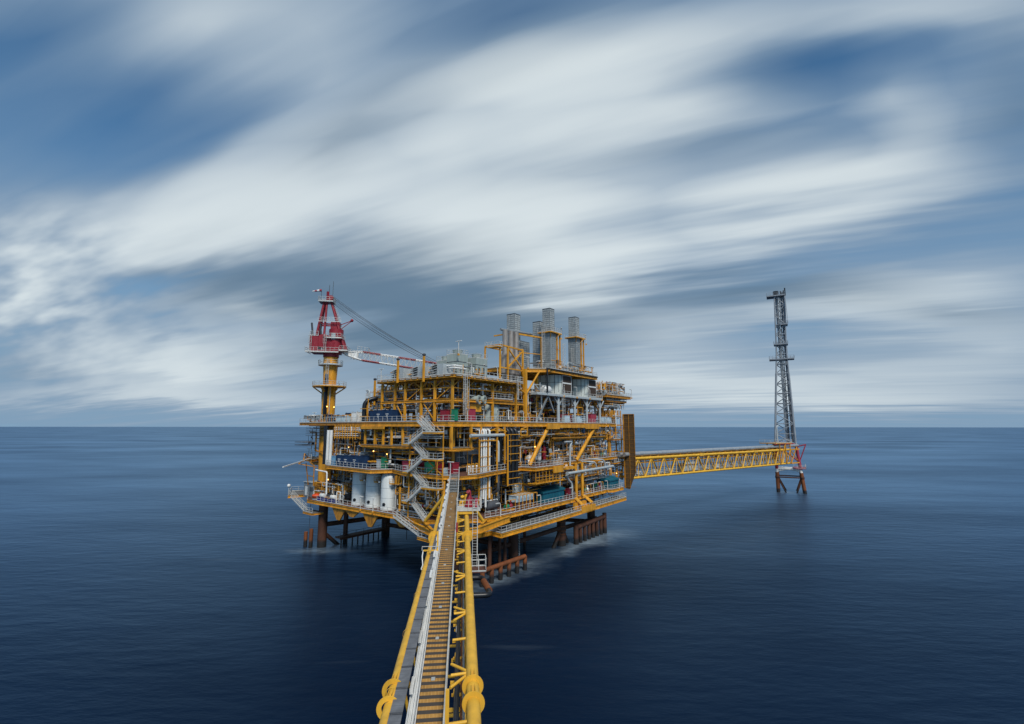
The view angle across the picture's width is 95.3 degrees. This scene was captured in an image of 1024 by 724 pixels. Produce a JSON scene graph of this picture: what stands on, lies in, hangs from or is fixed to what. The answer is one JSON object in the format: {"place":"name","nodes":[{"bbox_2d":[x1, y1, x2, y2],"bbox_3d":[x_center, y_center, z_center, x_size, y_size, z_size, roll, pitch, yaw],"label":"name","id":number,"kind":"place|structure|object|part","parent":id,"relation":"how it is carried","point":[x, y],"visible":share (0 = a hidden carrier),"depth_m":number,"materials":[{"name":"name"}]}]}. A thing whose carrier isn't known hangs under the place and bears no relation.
{"place":"outdoors","nodes":[
{"label":"outdoors","id":0,"kind":"place"},
{"bbox_2d":[336,491,343,503],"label":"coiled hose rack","id":1,"kind":"object","parent":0,"point":[342,497],"visible":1,"depth_m":103.58,"materials":[{"name":"white metal"}]},
{"bbox_2d":[334,489,351,501],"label":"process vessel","id":2,"kind":"object","parent":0,"point":[348,496],"visible":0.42,"depth_m":106.43,"materials":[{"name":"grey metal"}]},
{"bbox_2d":[381,449,389,467],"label":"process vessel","id":3,"kind":"object","parent":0,"point":[384,453],"visible":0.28,"depth_m":99.90,"materials":[{"name":"grey metal"}]},
{"bbox_2d":[409,497,427,512],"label":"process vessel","id":4,"kind":"object","parent":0,"point":[421,507],"visible":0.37,"depth_m":90.30,"materials":[{"name":"grey metal"}]},
{"bbox_2d":[412,459,429,470],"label":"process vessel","id":5,"kind":"object","parent":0,"point":[421,464],"visible":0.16,"depth_m":92.24,"materials":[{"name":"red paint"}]},
{"bbox_2d":[435,462,444,473],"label":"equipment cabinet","id":6,"kind":"object","parent":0,"point":[439,468],"visible":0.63,"depth_m":86.37,"materials":[{"name":"metal"}]},
{"bbox_2d":[463,457,482,464],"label":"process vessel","id":7,"kind":"object","parent":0,"point":[475,459],"visible":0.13,"depth_m":94.30,"materials":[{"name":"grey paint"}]},
{"bbox_2d":[0,427,1023,723],"bbox_3d":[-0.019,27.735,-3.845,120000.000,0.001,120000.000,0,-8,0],"label":"sea","id":8,"kind":"structure","parent":0,"point":[184,575],"depth_m":80.28,"materials":[{"name":"liquid"}]},
{"bbox_2d":[282,329,630,586],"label":"offshore platform","id":9,"kind":"structure","parent":8,"relation":"in","point":[434,439],"depth_m":101.53,"materials":[{"name":"yellow paint"}]},
{"bbox_2d":[304,415,315,418],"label":"equipment box","id":10,"kind":"object","parent":9,"relation":"on","point":[308,416],"visible":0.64,"depth_m":118.42,"materials":[{"name":"grey paint"}]},
{"bbox_2d":[303,480,317,496],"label":"control cabin","id":11,"kind":"object","parent":9,"relation":"on","point":[309,488],"visible":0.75,"depth_m":114.61,"materials":[{"name":"grey metal"}]},
{"bbox_2d":[312,493,318,499],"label":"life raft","id":12,"kind":"object","parent":9,"relation":"on","point":[315,496],"visible":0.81,"depth_m":109.30,"materials":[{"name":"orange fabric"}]},
{"bbox_2d":[317,493,326,500],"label":"raft canister","id":13,"kind":"object","parent":9,"relation":"on","point":[323,495],"visible":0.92,"depth_m":107.71,"materials":[{"name":"white paint"}]},
{"bbox_2d":[327,495,337,502],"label":"raft canister","id":14,"kind":"object","parent":9,"relation":"on","point":[332,497],"visible":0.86,"depth_m":105.21,"materials":[{"name":"white paint"}]},
{"bbox_2d":[326,414,338,421],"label":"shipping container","id":15,"kind":"object","parent":9,"relation":"on","point":[329,415],"visible":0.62,"depth_m":113.39,"materials":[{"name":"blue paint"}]},
{"bbox_2d":[331,455,335,464],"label":"shipping container","id":16,"kind":"object","parent":9,"relation":"on","point":[333,459],"visible":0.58,"depth_m":104.93,"materials":[{"name":"blue metal"}]},
{"bbox_2d":[336,454,342,465],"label":"shipping container","id":17,"kind":"object","parent":9,"relation":"on","point":[338,458],"visible":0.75,"depth_m":103.61,"materials":[{"name":"blue metal"}]},
{"bbox_2d":[341,454,348,466],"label":"shipping container","id":18,"kind":"object","parent":9,"relation":"on","point":[345,459],"visible":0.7,"depth_m":102.01,"materials":[{"name":"blue metal"}]},
{"bbox_2d":[342,415,350,421],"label":"equipment box","id":19,"kind":"object","parent":9,"relation":"on","point":[346,419],"visible":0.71,"depth_m":108.45,"materials":[{"name":"white paint"}]},
{"bbox_2d":[351,411,361,420],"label":"equipment box","id":20,"kind":"object","parent":9,"relation":"on","point":[354,415],"visible":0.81,"depth_m":106.55,"materials":[{"name":"white paint"}]},
{"bbox_2d":[350,472,366,505],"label":"storage tank","id":21,"kind":"object","parent":9,"relation":"on","point":[358,486],"visible":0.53,"depth_m":102.22,"materials":[{"name":"white metal"}]},
{"bbox_2d":[349,454,369,467],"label":"shipping container","id":22,"kind":"object","parent":9,"relation":"on","point":[357,459],"visible":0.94,"depth_m":100.00,"materials":[{"name":"blue metal"}]},
{"bbox_2d":[361,452,377,465],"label":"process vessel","id":23,"kind":"object","parent":9,"relation":"on","point":[371,456],"visible":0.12,"depth_m":103.25,"materials":[{"name":"black metal"}]},
{"bbox_2d":[359,396,380,439],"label":"pipe","id":24,"kind":"object","parent":9,"relation":"attached to","point":[364,408],"visible":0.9,"depth_m":102.46,"materials":[{"name":"grey metal"}]},
{"bbox_2d":[305,281,436,497],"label":"pedestal crane","id":25,"kind":"object","parent":9,"relation":"on","point":[332,345],"visible":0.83,"depth_m":116.95,"materials":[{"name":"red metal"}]},
{"bbox_2d":[368,410,373,420],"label":"shipping container","id":26,"kind":"object","parent":9,"relation":"on","point":[371,414],"visible":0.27,"depth_m":101.57,"materials":[{"name":"blue metal"}]},
{"bbox_2d":[363,473,382,507],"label":"storage tank","id":27,"kind":"object","parent":9,"relation":"on","point":[373,487],"visible":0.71,"depth_m":99.22,"materials":[{"name":"white metal"}]},
{"bbox_2d":[373,378,376,404],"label":"floodlight post","id":28,"kind":"object","parent":9,"relation":"attached to","point":[374,392],"visible":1,"depth_m":104.41,"materials":[{"name":"metal"}]},
{"bbox_2d":[376,459,380,468],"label":"equipment cabinet","id":29,"kind":"object","parent":9,"relation":"on","point":[378,464],"visible":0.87,"depth_m":97.51,"materials":[{"name":"white metal"}]},
{"bbox_2d":[373,409,390,420],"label":"shipping container","id":30,"kind":"object","parent":9,"relation":"on","point":[377,412],"visible":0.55,"depth_m":99.98,"materials":[{"name":"blue metal"}]},
{"bbox_2d":[381,457,387,468],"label":"equipment cabinet","id":31,"kind":"object","parent":9,"relation":"on","point":[383,462],"visible":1,"depth_m":96.70,"materials":[{"name":"green metal"}]},
{"bbox_2d":[378,473,398,510],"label":"storage tank","id":32,"kind":"object","parent":9,"relation":"on","point":[388,482],"visible":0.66,"depth_m":96.09,"materials":[{"name":"white metal"}]},
{"bbox_2d":[382,409,400,420],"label":"shipping container","id":33,"kind":"object","parent":9,"relation":"on","point":[394,415],"visible":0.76,"depth_m":98.16,"materials":[{"name":"blue metal"}]},
{"bbox_2d":[396,358,399,382],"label":"floodlight post","id":34,"kind":"object","parent":9,"relation":"attached to","point":[397,375],"visible":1,"depth_m":97.19,"materials":[{"name":"yellow metal"}]},
{"bbox_2d":[391,368,412,378],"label":"ventilation hood","id":35,"kind":"object","parent":9,"relation":"on","point":[403,370],"visible":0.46,"depth_m":99.05,"materials":[{"name":"grey paint"}]},
{"bbox_2d":[402,461,410,469],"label":"equipment cabinet","id":36,"kind":"object","parent":9,"relation":"on","point":[405,463],"visible":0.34,"depth_m":90.85,"materials":[{"name":"red metal"}]},
{"bbox_2d":[399,393,413,399],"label":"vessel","id":37,"kind":"object","parent":9,"relation":"on","point":[409,395],"visible":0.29,"depth_m":101.79,"materials":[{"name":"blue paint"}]},
{"bbox_2d":[410,366,431,376],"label":"ventilation hood","id":38,"kind":"object","parent":9,"relation":"on","point":[416,369],"visible":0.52,"depth_m":95.68,"materials":[{"name":"grey paint"}]},
{"bbox_2d":[422,353,425,381],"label":"floodlight post","id":39,"kind":"object","parent":9,"relation":"attached to","point":[423,370],"visible":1,"depth_m":92.36,"materials":[{"name":"yellow metal"}]},
{"bbox_2d":[424,462,434,472],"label":"equipment cabinet","id":40,"kind":"object","parent":9,"relation":"on","point":[427,464],"visible":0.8,"depth_m":88.35,"materials":[{"name":"green metal"}]},
{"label":"door","id":41,"kind":"part","parent":40,"relation":"part of","materials":[{"name":"green paint"}]},
{"bbox_2d":[376,468,491,723],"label":"foot bridge","id":42,"kind":"structure","parent":9,"relation":"attached to","point":[431,700],"depth_m":28.73,"materials":[{"name":"yellow paint"}]},
{"bbox_2d":[471,527,485,572],"bbox_3d":[-4.413,24.034,61.774,1.970,6.650,2.470,1,-8,-6],"label":"caged access ladder","id":43,"kind":"object","parent":42,"relation":"hanging from","point":[478,568],"visible":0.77,"depth_m":61.09,"materials":[{"name":"white metal"}]},
{"bbox_2d":[436,355,446,363],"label":"fan cooler","id":44,"kind":"object","parent":9,"relation":"on","point":[443,360],"visible":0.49,"depth_m":101.20,"materials":[{"name":"grey paint"}]},
{"bbox_2d":[429,363,454,374],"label":"ventilation hood","id":45,"kind":"object","parent":9,"relation":"on","point":[441,367],"visible":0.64,"depth_m":92.11,"materials":[{"name":"grey paint"}]},
{"bbox_2d":[440,410,449,419],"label":"equipment cabinet","id":46,"kind":"object","parent":9,"relation":"on","point":[444,414],"visible":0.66,"depth_m":89.02,"materials":[{"name":"red metal"}]},
{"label":"door","id":47,"kind":"part","parent":46,"relation":"part of","materials":[{"name":"red paint"}]},
{"bbox_2d":[443,468,447,474],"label":"equipment cabinet","id":48,"kind":"object","parent":9,"relation":"on","point":[445,471],"visible":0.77,"depth_m":85.04,"materials":[{"name":"white metal"}]},
{"bbox_2d":[448,462,458,474],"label":"equipment cabinet","id":49,"kind":"object","parent":9,"relation":"on","point":[454,465],"visible":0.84,"depth_m":84.28,"materials":[{"name":"red metal"}]},
{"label":"door","id":50,"kind":"part","parent":49,"relation":"part of","materials":[{"name":"red paint"}]},
{"bbox_2d":[451,409,457,420],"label":"equipment cabinet","id":51,"kind":"object","parent":9,"relation":"on","point":[454,414],"visible":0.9,"depth_m":87.05,"materials":[{"name":"green metal"}]},
{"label":"door","id":52,"kind":"part","parent":51,"relation":"part of","materials":[{"name":"green paint"}]},
{"bbox_2d":[447,349,467,373],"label":"fan cooler","id":53,"kind":"object","parent":9,"relation":"on","point":[456,359],"visible":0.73,"depth_m":96.39,"materials":[{"name":"grey paint"}]},
{"bbox_2d":[456,490,480,557],"bbox_3d":[-6.005,22.475,63.800,3.255,9.791,2.960,1,-8,-6],"label":"access ladder","id":54,"kind":"object","parent":9,"relation":"attached to","point":[468,507],"visible":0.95,"depth_m":62.89,"materials":[{"name":"white metal"}]},
{"bbox_2d":[467,464,469,474],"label":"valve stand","id":55,"kind":"object","parent":9,"relation":"on","point":[468,469],"visible":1,"depth_m":85.36,"materials":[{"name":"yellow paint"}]},
{"bbox_2d":[465,409,475,421],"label":"equipment cabinet","id":56,"kind":"object","parent":9,"relation":"on","point":[471,413],"visible":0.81,"depth_m":92.16,"materials":[{"name":"red metal"}]},
{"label":"door","id":57,"kind":"part","parent":56,"relation":"part of","materials":[{"name":"red paint"}]},
{"bbox_2d":[457,395,486,411],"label":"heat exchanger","id":58,"kind":"object","parent":9,"relation":"on","point":[474,405],"visible":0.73,"depth_m":94.48,"materials":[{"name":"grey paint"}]},
{"bbox_2d":[468,353,487,376],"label":"fan cooler","id":59,"kind":"object","parent":9,"relation":"on","point":[477,361],"visible":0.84,"depth_m":98.73,"materials":[{"name":"grey paint"}]},
{"bbox_2d":[476,404,506,420],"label":"settling tank","id":60,"kind":"object","parent":9,"relation":"on","point":[488,411],"visible":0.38,"depth_m":98.60,"materials":[{"name":"white metal"}]},
{"bbox_2d":[483,497,499,512],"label":"process vessel","id":61,"kind":"object","parent":9,"relation":"on","point":[492,505],"visible":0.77,"depth_m":93.24,"materials":[{"name":"grey metal"}]},
{"bbox_2d":[484,329,523,387],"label":"exhaust stack","id":62,"kind":"object","parent":9,"relation":"on","point":[509,361],"visible":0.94,"depth_m":108.06,"materials":[{"name":"silver metal"}]},
{"bbox_2d":[502,437,506,465],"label":"pipe","id":63,"kind":"object","parent":9,"relation":"on","point":[503,450],"visible":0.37,"depth_m":103.45,"materials":[{"name":"black metal"}]},
{"bbox_2d":[501,499,515,511],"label":"pump skid","id":64,"kind":"object","parent":9,"relation":"on","point":[506,505],"visible":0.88,"depth_m":95.46,"materials":[{"name":"yellow paint"}]},
{"bbox_2d":[507,313,519,380],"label":"exhaust stack","id":65,"kind":"object","parent":9,"relation":"on","point":[513,321],"visible":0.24,"depth_m":116.75,"materials":[{"name":"grey paint"}]},
{"bbox_2d":[494,328,541,367],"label":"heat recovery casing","id":66,"kind":"object","parent":9,"relation":"on","point":[524,346],"visible":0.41,"depth_m":117.19,"materials":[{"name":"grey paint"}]},
{"bbox_2d":[532,321,542,367],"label":"exhaust stack","id":67,"kind":"object","parent":9,"relation":"on","point":[536,341],"visible":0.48,"depth_m":126.76,"materials":[{"name":"grey paint"}]},
{"bbox_2d":[537,449,540,463],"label":"process vessel","id":68,"kind":"object","parent":9,"relation":"on","point":[539,459],"visible":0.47,"depth_m":111.72,"materials":[{"name":"white paint"}]},
{"bbox_2d":[541,446,545,462],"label":"process vessel","id":69,"kind":"object","parent":9,"relation":"on","point":[543,455],"visible":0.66,"depth_m":113.55,"materials":[{"name":"red paint"}]},
{"bbox_2d":[529,484,564,503],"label":"equipment shelter","id":70,"kind":"object","parent":9,"relation":"on","point":[545,492],"visible":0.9,"depth_m":107.02,"materials":[{"name":"teal paint"}]},
{"bbox_2d":[537,308,561,368],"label":"exhaust stack","id":71,"kind":"object","parent":9,"relation":"on","point":[550,341],"visible":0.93,"depth_m":121.83,"materials":[{"name":"grey paint"}]},
{"bbox_2d":[538,375,571,394],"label":"turbine air intake","id":72,"kind":"object","parent":9,"relation":"on","point":[556,383],"visible":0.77,"depth_m":120.20,"materials":[{"name":"grey paint"}]},
{"bbox_2d":[517,384,603,422],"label":"intake support frame","id":73,"kind":"object","parent":9,"relation":"on","point":[548,396],"visible":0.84,"depth_m":121.49,"materials":[{"name":"grey paint"}]},
{"bbox_2d":[541,386,551,392],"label":"intake silencer","id":74,"kind":"object","parent":73,"relation":"on","point":[545,389],"visible":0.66,"depth_m":113.54,"materials":[{"name":"white paint"}]},
{"bbox_2d":[546,368,597,392],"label":"drain pipe","id":75,"kind":"object","parent":73,"relation":"attached to","point":[562,371],"visible":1,"depth_m":115.97,"materials":[{"name":"metal"}]},
{"bbox_2d":[561,415,569,421],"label":"equipment cabinet","id":76,"kind":"object","parent":9,"relation":"on","point":[565,416],"visible":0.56,"depth_m":119.57,"materials":[{"name":"white metal"}]},
{"bbox_2d":[565,488,570,494],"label":"equipment cabinet","id":77,"kind":"object","parent":9,"relation":"on","point":[567,491],"visible":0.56,"depth_m":117.32,"materials":[{"name":"red metal"}]},
{"bbox_2d":[567,440,572,459],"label":"process vessel","id":78,"kind":"object","parent":9,"relation":"on","point":[571,448],"visible":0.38,"depth_m":123.18,"materials":[{"name":"white paint"}]},
{"bbox_2d":[564,317,585,373],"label":"exhaust stack","id":79,"kind":"object","parent":9,"relation":"on","point":[575,339],"visible":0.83,"depth_m":132.47,"materials":[{"name":"grey paint"}]},
{"bbox_2d":[576,416,581,421],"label":"equipment cabinet","id":80,"kind":"object","parent":9,"relation":"on","point":[578,418],"visible":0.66,"depth_m":124.70,"materials":[{"name":"white metal"}]},
{"bbox_2d":[571,379,596,397],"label":"turbine air intake","id":81,"kind":"object","parent":9,"relation":"on","point":[582,385],"visible":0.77,"depth_m":130.82,"materials":[{"name":"grey paint"}]},
{"bbox_2d":[586,438,592,457],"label":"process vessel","id":82,"kind":"object","parent":9,"relation":"on","point":[588,453],"visible":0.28,"depth_m":132.26,"materials":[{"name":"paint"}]},
{"bbox_2d":[588,414,595,422],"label":"equipment cabinet","id":83,"kind":"object","parent":9,"relation":"on","point":[591,417],"visible":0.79,"depth_m":131.26,"materials":[{"name":"red metal"}]},
{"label":"door","id":84,"kind":"part","parent":83,"relation":"part of","materials":[{"name":"red paint"}]},
{"bbox_2d":[595,475,619,488],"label":"equipment shelter","id":85,"kind":"object","parent":9,"relation":"on","point":[612,480],"visible":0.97,"depth_m":130.49,"materials":[{"name":"teal paint"}]},
{"bbox_2d":[616,414,635,488],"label":"windwall panel","id":86,"kind":"object","parent":9,"relation":"attached to","point":[628,425],"visible":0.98,"depth_m":138.36,"materials":[{"name":"brown metal"}]},
{"bbox_2d":[617,439,799,478],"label":"flare bridge","id":87,"kind":"structure","parent":9,"relation":"attached to","point":[686,466],"depth_m":162.68,"materials":[{"name":"yellow paint"}]},
{"bbox_2d":[766,288,806,493],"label":"flare tower","id":88,"kind":"structure","parent":8,"relation":"in","point":[776,296],"depth_m":208.98,"materials":[{"name":"grey metal"}]},
{"bbox_2d":[0,0,1023,426],"label":"sky","id":89,"kind":"structure","parent":0,"point":[180,180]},
{"bbox_2d":[506,491,536,509],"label":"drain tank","id":90,"kind":"object","parent":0,"point":[522,498],"visible":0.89,"depth_m":98.46,"materials":[{"name":"white metal"}]},
{"bbox_2d":[522,456,532,465],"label":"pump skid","id":91,"kind":"object","parent":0,"point":[525,461],"visible":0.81,"depth_m":105.37,"materials":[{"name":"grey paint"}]},
{"bbox_2d":[526,452,536,463],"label":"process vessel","id":92,"kind":"object","parent":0,"point":[529,455],"visible":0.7,"depth_m":110.17,"materials":[{"name":"white paint"}]},
{"bbox_2d":[546,450,562,458],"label":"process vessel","id":93,"kind":"object","parent":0,"point":[547,451],"visible":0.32,"depth_m":118.14,"materials":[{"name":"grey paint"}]},
{"bbox_2d":[552,453,562,461],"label":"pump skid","id":94,"kind":"object","parent":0,"point":[558,457],"visible":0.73,"depth_m":116.60,"materials":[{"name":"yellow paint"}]},
{"bbox_2d":[568,480,584,491],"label":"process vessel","id":95,"kind":"object","parent":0,"point":[579,486],"visible":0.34,"depth_m":121.67,"materials":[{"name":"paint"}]},
{"bbox_2d":[584,484,590,493],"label":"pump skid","id":96,"kind":"object","parent":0,"point":[585,490],"visible":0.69,"depth_m":121.30,"materials":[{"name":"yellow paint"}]},
{"bbox_2d":[586,480,592,488],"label":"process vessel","id":97,"kind":"object","parent":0,"point":[589,481],"visible":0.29,"depth_m":128.75,"materials":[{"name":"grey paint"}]},
{"bbox_2d":[594,481,602,490],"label":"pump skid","id":98,"kind":"object","parent":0,"point":[598,486],"visible":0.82,"depth_m":126.53,"materials":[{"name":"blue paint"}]},
{"bbox_2d":[599,449,607,456],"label":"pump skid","id":99,"kind":"object","parent":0,"point":[601,454],"visible":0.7,"depth_m":135.92,"materials":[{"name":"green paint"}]}
]}

